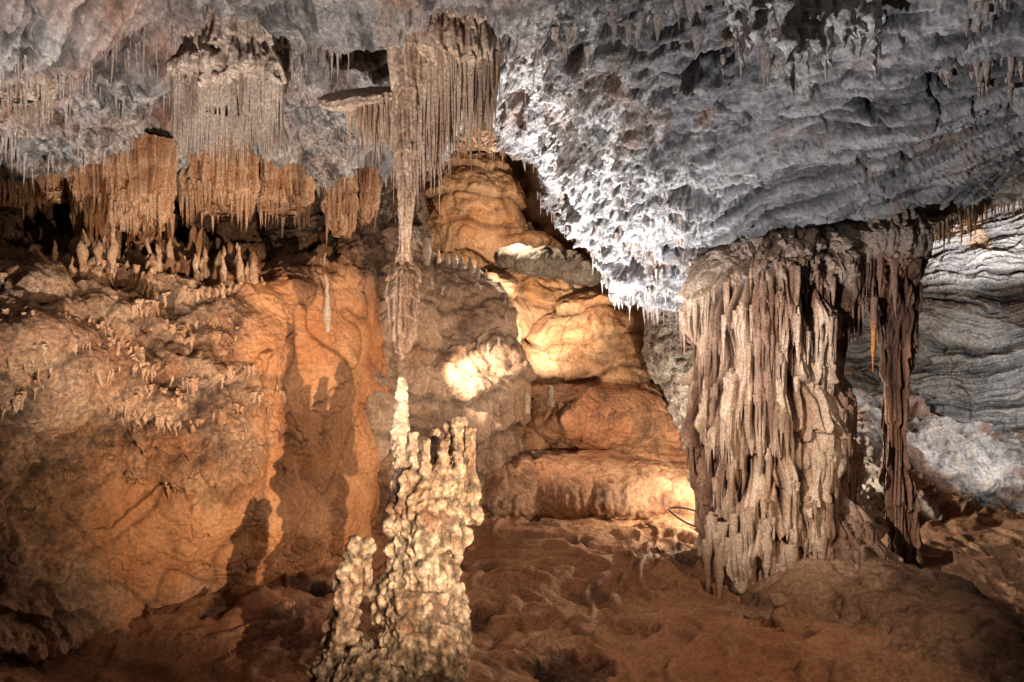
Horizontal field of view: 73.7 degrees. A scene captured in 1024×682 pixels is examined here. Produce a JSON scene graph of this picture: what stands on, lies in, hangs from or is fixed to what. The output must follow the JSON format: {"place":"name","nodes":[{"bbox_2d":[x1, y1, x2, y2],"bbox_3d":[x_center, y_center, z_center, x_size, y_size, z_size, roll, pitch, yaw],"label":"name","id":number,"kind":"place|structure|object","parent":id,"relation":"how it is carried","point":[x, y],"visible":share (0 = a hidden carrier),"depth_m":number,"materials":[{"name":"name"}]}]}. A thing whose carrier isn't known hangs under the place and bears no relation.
{"place":"outdoors","nodes":[
{"label":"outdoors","id":0,"kind":"place"},
{"bbox_2d":[0,170,431,677],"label":"cave wall","id":1,"kind":"structure","parent":0,"point":[102,534],"depth_m":6.20,"materials":[{"name":"orange stone"}]},
{"bbox_2d":[0,225,325,498],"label":"wall dripstone","id":2,"kind":"structure","parent":1,"relation":"attached to","point":[83,246],"depth_m":6.18,"materials":[{"name":"brown stone"}]},
{"bbox_2d":[0,0,1023,312],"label":"cave ceiling","id":3,"kind":"structure","parent":0,"point":[850,138],"depth_m":5.78,"materials":[{"name":"stone"}]},
{"bbox_2d":[0,176,45,212],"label":"drapery stalactite","id":4,"kind":"object","parent":3,"relation":"hanging from","point":[9,197],"visible":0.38,"depth_m":6.75},
{"bbox_2d":[0,70,57,132],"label":"drapery stalactite","id":5,"kind":"object","parent":3,"relation":"hanging from","point":[42,92],"visible":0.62,"depth_m":5.17},
{"bbox_2d":[22,173,69,220],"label":"drapery stalactite","id":6,"kind":"object","parent":3,"relation":"hanging from","point":[50,188],"visible":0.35,"depth_m":6.81},
{"bbox_2d":[67,159,129,255],"bbox_3d":[-4.147,-1.366,6.904,0.579,1.228,0.742,0,0,0],"label":"drapery stalactite","id":7,"kind":"object","parent":3,"relation":"hanging from","point":[90,200],"visible":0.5,"depth_m":6.66},
{"bbox_2d":[108,132,177,248],"bbox_3d":[-3.812,-1.431,7.002,0.726,1.250,0.719,0,0,0],"label":"drapery stalactite","id":8,"kind":"object","parent":3,"relation":"hanging from","point":[142,183],"visible":0.86,"depth_m":6.78},
{"bbox_2d":[178,136,259,232],"bbox_3d":[-3.272,-1.757,7.599,0.911,1.106,0.660,0,0,0],"label":"drapery stalactite","id":9,"kind":"object","parent":3,"relation":"hanging from","point":[204,188],"visible":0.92,"depth_m":7.40},
{"bbox_2d":[166,6,286,172],"bbox_3d":[-2.315,-2.089,5.577,0.935,1.368,0.732,0,0,0],"label":"drapery stalactite","id":10,"kind":"object","parent":3,"relation":"hanging from","point":[228,77],"visible":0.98,"depth_m":5.38},
{"bbox_2d":[256,158,315,236],"bbox_3d":[-2.695,-1.797,8.091,0.724,1.088,0.641,0,0,-21],"label":"drapery stalactite","id":11,"kind":"object","parent":3,"relation":"hanging from","point":[288,190],"visible":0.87,"depth_m":7.90},
{"bbox_2d":[320,169,358,246],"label":"drapery stalactite","id":12,"kind":"object","parent":3,"relation":"hanging from","point":[339,207],"visible":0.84,"depth_m":8.64},
{"bbox_2d":[318,86,394,175],"bbox_3d":[-1.264,-1.803,5.758,0.721,0.901,0.632,0,0,0],"label":"cave shield","id":13,"kind":"object","parent":3,"relation":"attached to","point":[368,110],"visible":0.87,"depth_m":5.57,"materials":[{"name":"beige stone"}]},
{"bbox_2d":[353,164,382,232],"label":"drapery stalactite","id":14,"kind":"object","parent":3,"relation":"hanging from","point":[370,184],"visible":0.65,"depth_m":9.04},
{"bbox_2d":[384,31,426,358],"bbox_3d":[-0.799,-1.105,5.351,0.399,2.498,0.381,0,0,0],"label":"long stalactite","id":15,"kind":"object","parent":3,"relation":"hanging from","point":[402,293],"visible":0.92,"depth_m":5.27},
{"bbox_2d":[387,45,441,214],"bbox_3d":[-0.731,-1.828,5.405,0.498,1.647,0.443,0,0,0],"label":"drapery stalactite","id":16,"kind":"object","parent":3,"relation":"hanging from","point":[421,82],"visible":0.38,"depth_m":5.28},
{"bbox_2d":[384,10,503,205],"bbox_3d":[-0.547,-1.925,5.493,0.965,1.992,0.702,0,0,0],"label":"drapery stalactite","id":17,"kind":"object","parent":3,"relation":"hanging from","point":[464,57],"visible":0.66,"depth_m":5.26},
{"bbox_2d":[456,122,505,163],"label":"drapery stalactite","id":18,"kind":"object","parent":3,"relation":"hanging from","point":[485,144],"visible":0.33,"depth_m":10.09},
{"bbox_2d":[0,0,1023,324],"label":"ceiling stalactites","id":19,"kind":"object","parent":3,"relation":"attached to","point":[982,72],"visible":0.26,"depth_m":5.54,"materials":[{"name":"grey stone"}]},
{"bbox_2d":[724,0,886,95],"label":"stalactite cluster","id":20,"kind":"object","parent":3,"relation":"hanging from","point":[799,28],"visible":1,"depth_m":4.24,"materials":[{"name":"grey stone"}]},
{"bbox_2d":[932,200,1023,253],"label":"passage stalactites","id":21,"kind":"object","parent":3,"relation":"hanging from","point":[981,209],"visible":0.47,"depth_m":8.16,"materials":[{"name":"stone"}]},
{"bbox_2d":[0,506,1023,681],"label":"cave floor","id":22,"kind":"structure","parent":0,"point":[593,598],"depth_m":6.08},
{"bbox_2d":[306,376,484,681],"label":"stalagmite","id":23,"kind":"object","parent":22,"relation":"on","point":[419,610],"visible":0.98,"depth_m":4.81,"materials":[{"name":"beige stone"}]},
{"bbox_2d":[364,223,535,524],"bbox_3d":[-1.186,0.534,10.256,2.725,4.658,3.822,0,0,22],"label":"flowstone mound","id":24,"kind":"object","parent":22,"relation":"on","point":[445,368],"visible":0.45,"depth_m":9.63,"materials":[{"name":"brown stone"}]},
{"bbox_2d":[322,237,554,413],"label":"stalagmites","id":25,"kind":"object","parent":24,"relation":"on","point":[426,251],"visible":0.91,"depth_m":10.24,"materials":[{"name":"beige stone"}]},
{"bbox_2d":[425,150,659,386],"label":"flowstone cascade","id":26,"kind":"object","parent":22,"relation":"on","point":[572,333],"visible":0.35,"depth_m":12.76,"materials":[{"name":"stone"}]},
{"bbox_2d":[494,243,600,286],"bbox_3d":[0.683,-1.435,13.063,2.078,0.854,1.418,0,0,0],"label":"limestone ledge","id":27,"kind":"object","parent":26,"relation":"on","point":[571,267],"visible":0.98,"depth_m":12.56,"materials":[{"name":"grey stone"}]},
{"bbox_2d":[479,449,694,521],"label":"rimstone terrace","id":28,"kind":"structure","parent":22,"relation":"on","point":[602,484],"depth_m":9.47,"materials":[{"name":"beige stone"}]},
{"bbox_2d":[641,312,692,450],"bbox_3d":[2.909,0.125,11.036,1.607,3.625,1.519,0,0,0],"label":"coral crusted rock","id":29,"kind":"object","parent":28,"relation":"on","point":[668,363],"visible":0.21,"depth_m":10.77,"materials":[{"name":"stone"}]},
{"bbox_2d":[518,380,688,463],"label":"rimstone terrace","id":30,"kind":"structure","parent":22,"relation":"on","point":[633,418],"depth_m":10.90,"materials":[{"name":"orange stone"}]},
{"bbox_2d":[668,507,694,526],"bbox_3d":[2.279,2.203,8.468,0.672,0.238,0.166,0,0,17],"label":"electric cable","id":31,"kind":"object","parent":22,"relation":"on","point":[675,515],"visible":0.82,"depth_m":8.53,"materials":[{"name":"grey rubber"}]},
{"bbox_2d":[770,593,786,627],"bbox_3d":[2.254,2.374,5.743,0.173,0.500,0.180,0,0,0],"label":"stalagmite","id":32,"kind":"object","parent":22,"relation":"on","point":[778,601],"visible":0.53,"depth_m":5.71,"materials":[{"name":"brown stone"}]},
{"bbox_2d":[714,557,1023,681],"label":"flowstone base","id":33,"kind":"object","parent":22,"relation":"on","point":[938,616],"visible":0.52,"depth_m":5.80,"materials":[{"name":"brown stone"}]},
{"bbox_2d":[675,221,903,593],"bbox_3d":[3.103,0.561,7.224,2.739,5.156,2.268,0,0,28],"label":"shaft","id":34,"kind":"object","parent":33,"relation":"on","point":[838,249],"visible":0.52,"depth_m":6.78,"materials":[{"name":"beige stone"}]},
{"bbox_2d":[679,255,914,599],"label":"pendants","id":35,"kind":"object","parent":34,"relation":"attached to","point":[731,535],"visible":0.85,"depth_m":6.71,"materials":[{"name":"beige stone"}]},
{"bbox_2d":[854,206,933,568],"bbox_3d":[3.977,0.584,7.291,1.056,4.672,1.015,0,0,0],"label":"side shaft","id":36,"kind":"object","parent":22,"relation":"on","point":[905,237],"visible":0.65,"depth_m":7.16,"materials":[{"name":"brown stone"}]},
{"bbox_2d":[852,388,1023,524],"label":"rubble slope","id":37,"kind":"structure","parent":22,"relation":"on","point":[959,468],"depth_m":9.45,"materials":[{"name":"stone"}]},
{"bbox_2d":[493,152,646,316],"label":"cave back wall","id":38,"kind":"structure","parent":0,"point":[527,179],"depth_m":18.63,"materials":[{"name":"brown stone"}]},
{"bbox_2d":[843,201,1023,451],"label":"stratified rock wall","id":39,"kind":"structure","parent":0,"point":[969,362],"depth_m":10.47,"materials":[{"name":"stone"}]}
]}

